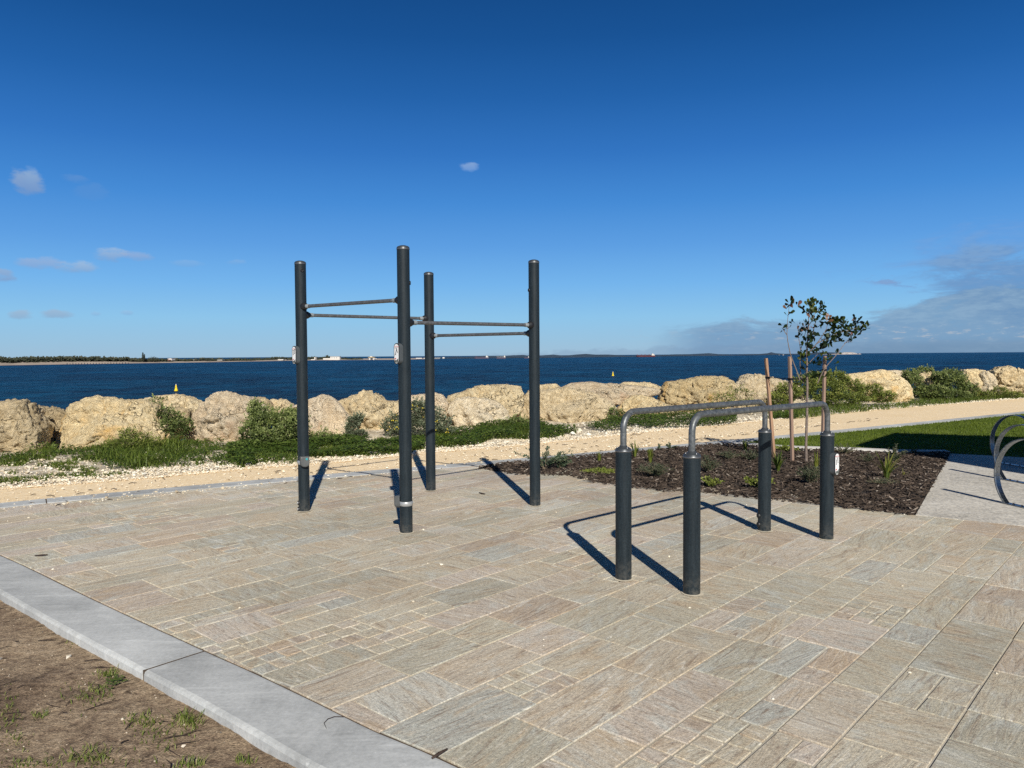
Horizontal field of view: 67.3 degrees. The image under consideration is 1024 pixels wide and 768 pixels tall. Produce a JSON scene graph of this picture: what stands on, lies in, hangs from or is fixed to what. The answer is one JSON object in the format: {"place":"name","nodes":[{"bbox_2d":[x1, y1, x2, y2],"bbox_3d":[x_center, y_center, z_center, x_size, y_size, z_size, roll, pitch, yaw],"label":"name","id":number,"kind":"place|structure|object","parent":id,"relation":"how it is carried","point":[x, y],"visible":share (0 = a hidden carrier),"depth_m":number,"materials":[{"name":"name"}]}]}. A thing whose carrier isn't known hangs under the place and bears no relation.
{"place":"outdoors","nodes":[
{"label":"outdoors","id":0,"kind":"place"},
{"bbox_2d":[0,600,295,767],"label":"soil","id":1,"kind":"structure","parent":0,"point":[47,677],"depth_m":3.31,"materials":[{"name":"brown soil"}]},
{"bbox_2d":[0,608,224,767],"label":"soil pebbles","id":2,"kind":"object","parent":1,"relation":"on","point":[69,656],"visible":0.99,"depth_m":3.44,"materials":[{"name":"beige stone"}]},
{"bbox_2d":[105,674,126,688],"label":"clover weed","id":3,"kind":"object","parent":1,"relation":"on","point":[115,679],"visible":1,"depth_m":3.67,"materials":[{"name":"green plant"}]},
{"bbox_2d":[0,640,257,767],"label":"grass","id":4,"kind":"structure","parent":1,"relation":"on","point":[191,720],"depth_m":3.19,"materials":[{"name":"green plant"}]},
{"bbox_2d":[0,608,260,767],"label":"twig litter","id":5,"kind":"object","parent":1,"relation":"on","point":[101,704],"visible":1,"depth_m":3.35,"materials":[{"name":"brown wood"}]},
{"bbox_2d":[0,358,434,364],"bbox_3d":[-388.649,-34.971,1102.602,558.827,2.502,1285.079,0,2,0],"label":"beach","id":6,"kind":"structure","parent":0,"point":[56,362],"depth_m":640.08,"materials":[{"name":"beige sand"}]},
{"bbox_2d":[148,356,158,360],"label":"round tree","id":7,"kind":"object","parent":6,"relation":"on","point":[154,357],"visible":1,"depth_m":686.93,"materials":[{"name":"green plant"}]},
{"bbox_2d":[0,355,362,362],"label":"coastal scrub","id":8,"kind":"object","parent":6,"relation":"on","point":[33,359],"visible":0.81,"depth_m":646.99,"materials":[{"name":"green plant"}]},
{"bbox_2d":[323,356,340,359],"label":"white building","id":9,"kind":"structure","parent":6,"relation":"on","point":[335,358],"depth_m":1017.14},
{"bbox_2d":[0,395,1023,486],"bbox_3d":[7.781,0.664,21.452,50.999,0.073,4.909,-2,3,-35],"label":"verge","id":10,"kind":"structure","parent":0,"point":[373,433],"depth_m":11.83,"materials":[{"name":"green plant"}]},
{"bbox_2d":[0,398,55,451],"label":"boulder","id":11,"kind":"object","parent":10,"relation":"on","point":[24,422],"visible":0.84,"depth_m":12.51,"materials":[{"name":"stone"}]},
{"bbox_2d":[53,395,183,448],"bbox_3d":[-7.033,0.760,13.728,2.173,1.143,1.764,0,2,0],"label":"boulder","id":12,"kind":"object","parent":10,"relation":"on","point":[88,421],"visible":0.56,"depth_m":13.38,"materials":[{"name":"stone"}]},
{"bbox_2d":[144,394,202,412],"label":"boulder","id":13,"kind":"object","parent":12,"relation":"on","point":[185,401],"visible":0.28,"depth_m":14.78,"materials":[{"name":"beige stone"}]},
{"bbox_2d":[166,407,191,438],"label":"boulder","id":14,"kind":"object","parent":12,"relation":"on","point":[188,412],"visible":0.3,"depth_m":14.09,"materials":[{"name":"stone"}]},
{"bbox_2d":[97,425,167,450],"bbox_3d":[-6.142,0.911,12.445,0.938,0.490,0.886,0,2,19],"label":"saltbush","id":15,"kind":"object","parent":10,"relation":"on","point":[126,434],"visible":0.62,"depth_m":12.50,"materials":[{"name":"green plant"}]},
{"bbox_2d":[149,393,174,414],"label":"sprig","id":16,"kind":"object","parent":10,"relation":"on","point":[156,398],"visible":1,"depth_m":13.21,"materials":[{"name":"green plant"}]},
{"bbox_2d":[153,400,194,438],"bbox_3d":[-5.964,0.621,13.528,0.656,0.701,0.719,0,2,0],"label":"saltbush","id":17,"kind":"object","parent":10,"relation":"on","point":[173,422],"visible":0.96,"depth_m":13.49,"materials":[{"name":"green plant"}]},
{"bbox_2d":[185,391,268,440],"bbox_3d":[-5.273,0.701,14.336,1.521,1.184,1.418,0,2,0],"label":"boulder","id":18,"kind":"object","parent":10,"relation":"on","point":[218,414],"visible":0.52,"depth_m":13.89,"materials":[{"name":"stone"}]},
{"bbox_2d":[0,556,456,767],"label":"kerb","id":19,"kind":"structure","parent":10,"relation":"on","point":[280,723],"depth_m":3.51,"materials":[{"name":"concrete"}]},
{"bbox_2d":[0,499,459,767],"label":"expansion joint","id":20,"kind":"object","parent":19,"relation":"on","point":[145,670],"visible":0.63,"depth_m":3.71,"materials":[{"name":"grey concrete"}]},
{"bbox_2d":[431,748,447,758],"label":"twig","id":21,"kind":"object","parent":19,"relation":"on","point":[439,753],"visible":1,"depth_m":2.87,"materials":[{"name":"brown wood"}]},
{"bbox_2d":[237,396,311,444],"bbox_3d":[-4.029,0.650,13.215,1.300,0.854,1.428,0,2,0],"label":"saltbush","id":22,"kind":"object","parent":10,"relation":"on","point":[284,427],"visible":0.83,"depth_m":12.99,"materials":[{"name":"green plant"}]},
{"bbox_2d":[278,394,349,434],"bbox_3d":[-3.896,0.680,15.234,1.492,0.979,1.121,0,2,0],"label":"boulder","id":23,"kind":"object","parent":10,"relation":"on","point":[329,412],"visible":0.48,"depth_m":15.00,"materials":[{"name":"stone"}]},
{"bbox_2d":[309,425,343,439],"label":"saltbush","id":24,"kind":"object","parent":10,"relation":"on","point":[317,434],"visible":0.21,"depth_m":13.59,"materials":[{"name":"green plant"}]},
{"bbox_2d":[341,410,369,437],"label":"saltbush","id":25,"kind":"object","parent":10,"relation":"on","point":[356,420],"visible":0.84,"depth_m":14.27,"materials":[{"name":"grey plant"}]},
{"bbox_2d":[339,390,398,429],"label":"boulder","id":26,"kind":"object","parent":10,"relation":"on","point":[375,407],"visible":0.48,"depth_m":15.73,"materials":[{"name":"beige stone"}]},
{"bbox_2d":[378,396,458,436],"bbox_3d":[-1.730,0.632,14.403,1.452,0.788,1.163,1,3,33],"label":"saltbush","id":27,"kind":"object","parent":10,"relation":"on","point":[417,419],"visible":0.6,"depth_m":14.36,"materials":[{"name":"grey plant"}]},
{"bbox_2d":[397,392,450,421],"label":"boulder","id":28,"kind":"object","parent":10,"relation":"on","point":[441,400],"visible":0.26,"depth_m":16.71,"materials":[{"name":"stone"}]},
{"bbox_2d":[447,396,509,426],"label":"boulder","id":29,"kind":"object","parent":10,"relation":"on","point":[466,411],"visible":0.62,"depth_m":16.45,"materials":[{"name":"stone"}]},
{"bbox_2d":[447,384,524,417],"bbox_3d":[-0.634,0.470,17.812,1.874,0.950,1.315,0,2,0],"label":"boulder","id":30,"kind":"object","parent":10,"relation":"on","point":[509,398],"visible":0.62,"depth_m":17.45,"materials":[{"name":"beige stone"}]},
{"bbox_2d":[0,411,1023,507],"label":"kerb","id":31,"kind":"structure","parent":10,"relation":"on","point":[120,494],"depth_m":9.75,"materials":[{"name":"concrete"}]},
{"bbox_2d":[0,397,1023,488],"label":"white rubble","id":32,"kind":"object","parent":10,"relation":"on","point":[567,436],"visible":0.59,"depth_m":11.10,"materials":[{"name":"gravel"}]},
{"bbox_2d":[498,412,528,424],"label":"saltbush","id":33,"kind":"object","parent":10,"relation":"on","point":[520,419],"visible":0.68,"depth_m":16.11,"materials":[{"name":"green plant"}]},
{"bbox_2d":[516,406,528,418],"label":"boulder","id":34,"kind":"object","parent":10,"relation":"on","point":[523,413],"visible":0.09,"depth_m":17.83,"materials":[{"name":"stone"}]},
{"bbox_2d":[540,383,559,389],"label":"boulder","id":35,"kind":"object","parent":10,"relation":"on","point":[548,386],"visible":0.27,"depth_m":19.15,"materials":[{"name":"beige stone"}]},
{"bbox_2d":[524,386,616,422],"bbox_3d":[1.360,0.593,18.078,2.195,1.079,1.722,0,2,0],"label":"boulder","id":36,"kind":"object","parent":10,"relation":"on","point":[565,404],"visible":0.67,"depth_m":17.68,"materials":[{"name":"stone"}]},
{"bbox_2d":[606,405,625,419],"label":"saltbush","id":37,"kind":"object","parent":10,"relation":"on","point":[612,410],"visible":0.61,"depth_m":17.51,"materials":[{"name":"green plant"}]},
{"bbox_2d":[621,382,660,388],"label":"boulder","id":38,"kind":"object","parent":10,"relation":"on","point":[647,384],"visible":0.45,"depth_m":20.91,"materials":[{"name":"beige stone"}]},
{"bbox_2d":[617,395,678,415],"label":"boulder","id":39,"kind":"object","parent":10,"relation":"on","point":[635,401],"visible":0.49,"depth_m":18.68,"materials":[{"name":"stone"}]},
{"bbox_2d":[563,381,660,405],"bbox_3d":[2.506,0.244,19.573,2.505,0.624,1.442,0,2,0],"label":"boulder","id":40,"kind":"object","parent":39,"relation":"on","point":[616,394],"visible":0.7,"depth_m":19.21,"materials":[{"name":"stone"}]},
{"bbox_2d":[657,376,736,412],"bbox_3d":[4.892,0.314,20.465,2.063,1.079,1.573,0,2,0],"label":"boulder","id":41,"kind":"object","parent":10,"relation":"on","point":[697,390],"visible":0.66,"depth_m":20.01,"materials":[{"name":"stone"}]},
{"bbox_2d":[703,384,758,413],"bbox_3d":[5.463,0.375,19.308,1.688,0.755,0.852,0,2,0],"label":"saltbush","id":42,"kind":"object","parent":10,"relation":"on","point":[727,397],"visible":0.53,"depth_m":19.39,"materials":[{"name":"green plant"}]},
{"bbox_2d":[733,373,805,407],"bbox_3d":[7.166,0.412,21.600,2.231,1.450,1.411,0,2,0],"label":"boulder","id":43,"kind":"object","parent":10,"relation":"on","point":[755,383],"visible":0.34,"depth_m":21.25,"materials":[{"name":"stone"}]},
{"bbox_2d":[764,366,897,407],"bbox_3d":[8.781,0.114,21.450,4.618,1.189,1.709,-1,2,-19],"label":"coastal bush","id":44,"kind":"object","parent":10,"relation":"on","point":[837,389],"visible":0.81,"depth_m":21.25,"materials":[{"name":"green plant"}]},
{"bbox_2d":[726,441,949,454],"bbox_3d":[5.013,1.078,12.053,3.244,0.186,0.495,1,2,25],"label":"lawn edging","id":45,"kind":"object","parent":10,"relation":"on","point":[857,449],"visible":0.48,"depth_m":11.76,"materials":[{"name":"concrete"}]},
{"bbox_2d":[842,369,913,401],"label":"boulder","id":46,"kind":"object","parent":10,"relation":"on","point":[894,382],"visible":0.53,"depth_m":23.78,"materials":[{"name":"stone"}]},
{"bbox_2d":[889,370,909,379],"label":"boulder","id":47,"kind":"object","parent":10,"relation":"on","point":[898,372],"visible":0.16,"depth_m":25.87,"materials":[{"name":"stone"}]},
{"bbox_2d":[914,371,941,396],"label":"boulder","id":48,"kind":"object","parent":10,"relation":"on","point":[926,381],"visible":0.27,"depth_m":25.08,"materials":[{"name":"beige stone"}]},
{"bbox_2d":[901,363,980,400],"bbox_3d":[13.553,-0.044,24.590,2.143,1.222,2.160,-2,3,-34],"label":"coastal bush","id":49,"kind":"object","parent":10,"relation":"on","point":[964,388],"visible":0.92,"depth_m":24.26,"materials":[{"name":"green plant"}]},
{"bbox_2d":[959,369,988,394],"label":"boulder","id":50,"kind":"object","parent":10,"relation":"on","point":[974,378],"visible":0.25,"depth_m":25.43,"materials":[{"name":"stone"}]},
{"bbox_2d":[978,371,999,393],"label":"boulder","id":51,"kind":"object","parent":10,"relation":"on","point":[989,380],"visible":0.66,"depth_m":25.14,"materials":[{"name":"stone"}]},
{"bbox_2d":[968,385,1023,398],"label":"coastal bush","id":52,"kind":"object","parent":10,"relation":"on","point":[996,389],"visible":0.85,"depth_m":24.75,"materials":[{"name":"green plant"}]},
{"bbox_2d":[989,365,1023,395],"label":"boulder","id":53,"kind":"object","parent":10,"relation":"on","point":[1011,378],"visible":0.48,"depth_m":25.81,"materials":[{"name":"beige stone"}]},
{"bbox_2d":[0,464,1023,767],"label":"paving","id":54,"kind":"structure","parent":0,"point":[344,554],"depth_m":4.50,"materials":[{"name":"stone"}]},
{"bbox_2d":[292,245,541,533],"bbox_3d":[-0.909,0.029,7.535,1.602,2.497,1.888,2,3,45],"label":"pull up station","id":55,"kind":"object","parent":54,"relation":"on","point":[403,501],"visible":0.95,"depth_m":7.42,"materials":[{"name":"paint"}]},
{"bbox_2d":[27,471,997,756],"bbox_3d":[0.379,1.271,6.058,9.985,0.023,5.537,1,3,35],"label":"paving grit","id":56,"kind":"object","parent":54,"relation":"on","point":[579,603],"visible":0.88,"depth_m":4.87,"materials":[{"name":"white stone"}]},
{"bbox_2d":[614,399,772,581],"bbox_3d":[1.444,0.732,5.815,2.103,1.188,0.143,-2,3,-45],"label":"parallel bar","id":57,"kind":"object","parent":54,"relation":"on","point":[623,506],"visible":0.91,"depth_m":5.13,"materials":[{"name":"paint"}]},
{"bbox_2d":[681,401,838,596],"bbox_3d":[1.837,0.739,5.500,2.129,1.192,0.155,-2,3,-44],"label":"parallel bar","id":58,"kind":"object","parent":54,"relation":"on","point":[829,463],"visible":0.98,"depth_m":4.81,"materials":[{"name":"paint"}]},
{"bbox_2d":[0,352,1023,439],"bbox_3d":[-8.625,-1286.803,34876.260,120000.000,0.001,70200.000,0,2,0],"label":"sea","id":59,"kind":"structure","parent":0,"point":[62,386],"depth_m":206.98,"materials":[{"name":"liquid"}]},
{"bbox_2d":[474,356,488,358],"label":"cargo ship","id":60,"kind":"object","parent":59,"relation":"on","point":[486,357],"visible":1,"depth_m":1156.83},
{"bbox_2d":[636,354,654,356],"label":"cargo ship","id":61,"kind":"object","parent":59,"relation":"on","point":[651,355],"visible":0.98,"depth_m":1513.33},
{"bbox_2d":[0,399,1023,502],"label":"limestone path","id":62,"kind":"structure","parent":0,"point":[892,416],"depth_m":12.53,"materials":[{"name":"beige gravel"}]},
{"bbox_2d":[3,419,837,508],"bbox_3d":[-0.301,1.054,12.003,16.965,0.036,2.089,-2,3,-35],"label":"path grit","id":63,"kind":"object","parent":62,"relation":"on","point":[222,487],"visible":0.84,"depth_m":10.79,"materials":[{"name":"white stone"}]},
{"bbox_2d":[14,418,877,505],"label":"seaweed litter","id":64,"kind":"object","parent":62,"relation":"on","point":[441,468],"visible":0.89,"depth_m":11.46,"materials":[{"name":"brown plant"}]},
{"bbox_2d":[0,0,1023,357],"label":"sky","id":65,"kind":"structure","parent":0,"point":[673,173],"materials":[{"name":"blue"}]},
{"bbox_2d":[437,352,836,358],"bbox_3d":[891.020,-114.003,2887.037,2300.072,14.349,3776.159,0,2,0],"label":"hills","id":66,"kind":"structure","parent":0,"point":[577,355],"depth_m":1837.80,"materials":[{"name":"grey"}]},
{"bbox_2d":[478,442,951,514],"bbox_3d":[2.896,1.098,10.638,5.231,0.001,5.180,1,3,33],"label":"mulch bed","id":67,"kind":"object","parent":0,"point":[851,483],"visible":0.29,"depth_m":9.28,"materials":[{"name":"brown wood"}]},
{"bbox_2d":[514,446,573,469],"bbox_3d":[0.425,0.967,10.122,0.803,0.318,0.508,0,2,0],"label":"seaside shrub","id":68,"kind":"object","parent":67,"relation":"on","point":[550,462],"visible":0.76,"depth_m":10.11,"materials":[{"name":"green plant"}]},
{"bbox_2d":[551,451,571,468],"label":"seaside shrub","id":69,"kind":"object","parent":67,"relation":"on","point":[561,463],"visible":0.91,"depth_m":10.12,"materials":[{"name":"green plant"}]},
{"bbox_2d":[580,467,614,473],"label":"ground cover plant","id":70,"kind":"object","parent":67,"relation":"on","point":[600,470],"visible":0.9,"depth_m":9.60,"materials":[{"name":"green plant"}]},
{"bbox_2d":[630,442,638,456],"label":"strap leaf plant","id":71,"kind":"object","parent":67,"relation":"on","point":[635,450],"visible":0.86,"depth_m":11.20,"materials":[{"name":"green plant"}]},
{"bbox_2d":[647,449,655,462],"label":"strap leaf plant","id":72,"kind":"object","parent":67,"relation":"on","point":[650,455],"visible":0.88,"depth_m":10.69,"materials":[{"name":"green plant"}]},
{"bbox_2d":[636,461,674,476],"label":"rosemary bush","id":73,"kind":"object","parent":67,"relation":"on","point":[658,469],"visible":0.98,"depth_m":9.35,"materials":[{"name":"green plant"}]},
{"bbox_2d":[665,442,676,448],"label":"seedling","id":74,"kind":"object","parent":67,"relation":"on","point":[669,445],"visible":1,"depth_m":12.08,"materials":[{"name":"green plant"}]},
{"bbox_2d":[701,454,721,470],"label":"wispy plant","id":75,"kind":"object","parent":67,"relation":"on","point":[707,465],"visible":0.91,"depth_m":9.70,"materials":[{"name":"green plant"}]},
{"bbox_2d":[701,475,724,486],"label":"ground cover plant","id":76,"kind":"object","parent":67,"relation":"on","point":[710,482],"visible":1,"depth_m":8.62,"materials":[{"name":"green plant"}]},
{"bbox_2d":[715,448,742,458],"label":"wispy plant","id":77,"kind":"object","parent":67,"relation":"on","point":[729,455],"visible":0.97,"depth_m":10.85,"materials":[{"name":"green plant"}]},
{"bbox_2d":[742,439,748,450],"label":"strap leaf plant","id":78,"kind":"object","parent":67,"relation":"on","point":[745,444],"visible":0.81,"depth_m":11.83,"materials":[{"name":"green plant"}]},
{"bbox_2d":[737,447,757,459],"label":"wispy plant","id":79,"kind":"object","parent":67,"relation":"on","point":[752,456],"visible":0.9,"depth_m":10.74,"materials":[{"name":"green plant"}]},
{"bbox_2d":[744,474,774,487],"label":"ground cover plant","id":80,"kind":"object","parent":67,"relation":"on","point":[748,480],"visible":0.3,"depth_m":8.47,"materials":[{"name":"green plant"}]},
{"bbox_2d":[771,450,786,472],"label":"strap leaf plant","id":81,"kind":"object","parent":67,"relation":"on","point":[778,463],"visible":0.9,"depth_m":9.63,"materials":[{"name":"green plant"}]},
{"bbox_2d":[764,358,805,456],"bbox_3d":[3.867,0.377,10.813,0.148,1.480,0.658,-2,3,-39],"label":"timber stake","id":82,"kind":"object","parent":67,"relation":"on","point":[767,377],"visible":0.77,"depth_m":11.00,"materials":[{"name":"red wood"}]},
{"bbox_2d":[771,445,799,451],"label":"ground cover plant","id":83,"kind":"object","parent":67,"relation":"on","point":[786,448],"visible":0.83,"depth_m":11.74,"materials":[{"name":"green plant"}]},
{"bbox_2d":[788,357,806,459],"bbox_3d":[3.928,0.372,10.591,0.254,1.501,0.078,1,2,24],"label":"timber stake","id":84,"kind":"object","parent":67,"relation":"on","point":[790,387],"visible":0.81,"depth_m":10.61,"materials":[{"name":"brown wood"}]},
{"bbox_2d":[796,461,819,483],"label":"wispy plant","id":85,"kind":"object","parent":67,"relation":"on","point":[810,474],"visible":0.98,"depth_m":8.77,"materials":[{"name":"green plant"}]},
{"bbox_2d":[812,451,819,468],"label":"strap leaf plant","id":86,"kind":"object","parent":67,"relation":"on","point":[816,462],"visible":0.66,"depth_m":9.64,"materials":[{"name":"green plant"}]},
{"bbox_2d":[817,356,826,431],"bbox_3d":[4.300,0.357,10.899,0.080,1.504,0.913,1,3,37],"label":"timber stake","id":87,"kind":"object","parent":67,"relation":"on","point":[823,393],"visible":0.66,"depth_m":11.20,"materials":[{"name":"brown wood"}]},
{"bbox_2d":[778,295,869,463],"bbox_3d":[4.243,-0.034,10.529,1.372,2.333,0.452,-1,2,-5],"label":"young tree","id":88,"kind":"object","parent":67,"relation":"on","point":[835,320],"visible":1,"depth_m":10.47,"materials":[{"name":"green plant"}]},
{"bbox_2d":[834,443,856,454],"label":"wispy plant","id":89,"kind":"object","parent":67,"relation":"on","point":[843,450],"visible":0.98,"depth_m":11.39,"materials":[{"name":"green plant"}]},
{"bbox_2d":[857,452,875,461],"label":"wispy plant","id":90,"kind":"object","parent":67,"relation":"on","point":[868,458],"visible":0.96,"depth_m":10.47,"materials":[{"name":"green plant"}]},
{"bbox_2d":[866,477,899,483],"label":"wispy plant","id":91,"kind":"object","parent":67,"relation":"on","point":[881,481],"visible":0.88,"depth_m":8.68,"materials":[{"name":"green plant"}]},
{"bbox_2d":[872,450,902,479],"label":"strap leaf plant","id":92,"kind":"object","parent":67,"relation":"on","point":[887,469],"visible":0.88,"depth_m":9.07,"materials":[{"name":"green plant"}]},
{"bbox_2d":[886,443,907,462],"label":"wispy plant","id":93,"kind":"object","parent":67,"relation":"on","point":[896,457],"visible":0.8,"depth_m":10.40,"materials":[{"name":"green plant"}]},
{"bbox_2d":[907,448,918,452],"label":"wispy plant","id":94,"kind":"object","parent":67,"relation":"on","point":[914,451],"visible":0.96,"depth_m":11.34,"materials":[{"name":"green plant"}]},
{"bbox_2d":[823,352,859,354],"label":"white cliffs","id":95,"kind":"structure","parent":0,"point":[845,353],"depth_m":3193.07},
{"bbox_2d":[742,413,1023,456],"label":"lawn","id":96,"kind":"structure","parent":0,"point":[1012,454],"depth_m":13.34,"materials":[{"name":"green plant"}]},
{"bbox_2d":[916,454,1023,525],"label":"concrete pad","id":97,"kind":"object","parent":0,"point":[964,488],"visible":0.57,"depth_m":8.21,"materials":[{"name":"grey concrete"}]},
{"bbox_2d":[990,415,1023,466],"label":"bike hoop","id":98,"kind":"object","parent":97,"relation":"on","point":[994,429],"visible":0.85,"depth_m":10.44,"materials":[{"name":"metal"}]},
{"bbox_2d":[994,439,1023,507],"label":"bike hoop","id":99,"kind":"object","parent":97,"relation":"on","point":[997,465],"visible":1,"depth_m":7.65,"materials":[{"name":"metal"}]},
{"bbox_2d":[994,424,1023,483],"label":"bike hoop","id":100,"kind":"object","parent":97,"relation":"on","point":[998,443],"visible":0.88,"depth_m":9.06,"materials":[{"name":"metal"}]},
{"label":"embankment","id":101,"kind":"structure","parent":0,"visible":0},
{"bbox_2d":[44,406,65,443],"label":"boulder","id":102,"kind":"object","parent":101,"relation":"on","point":[54,414],"visible":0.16,"depth_m":13.67,"materials":[{"name":"stone"}]},
{"bbox_2d":[256,397,273,409],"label":"boulder","id":103,"kind":"object","parent":101,"relation":"on","point":[265,400],"visible":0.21,"depth_m":15.61,"materials":[{"name":"beige stone"}]},
{"bbox_2d":[270,398,294,411],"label":"boulder","id":104,"kind":"object","parent":101,"relation":"on","point":[282,403],"visible":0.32,"depth_m":15.94,"materials":[{"name":"beige stone"}]}
]}

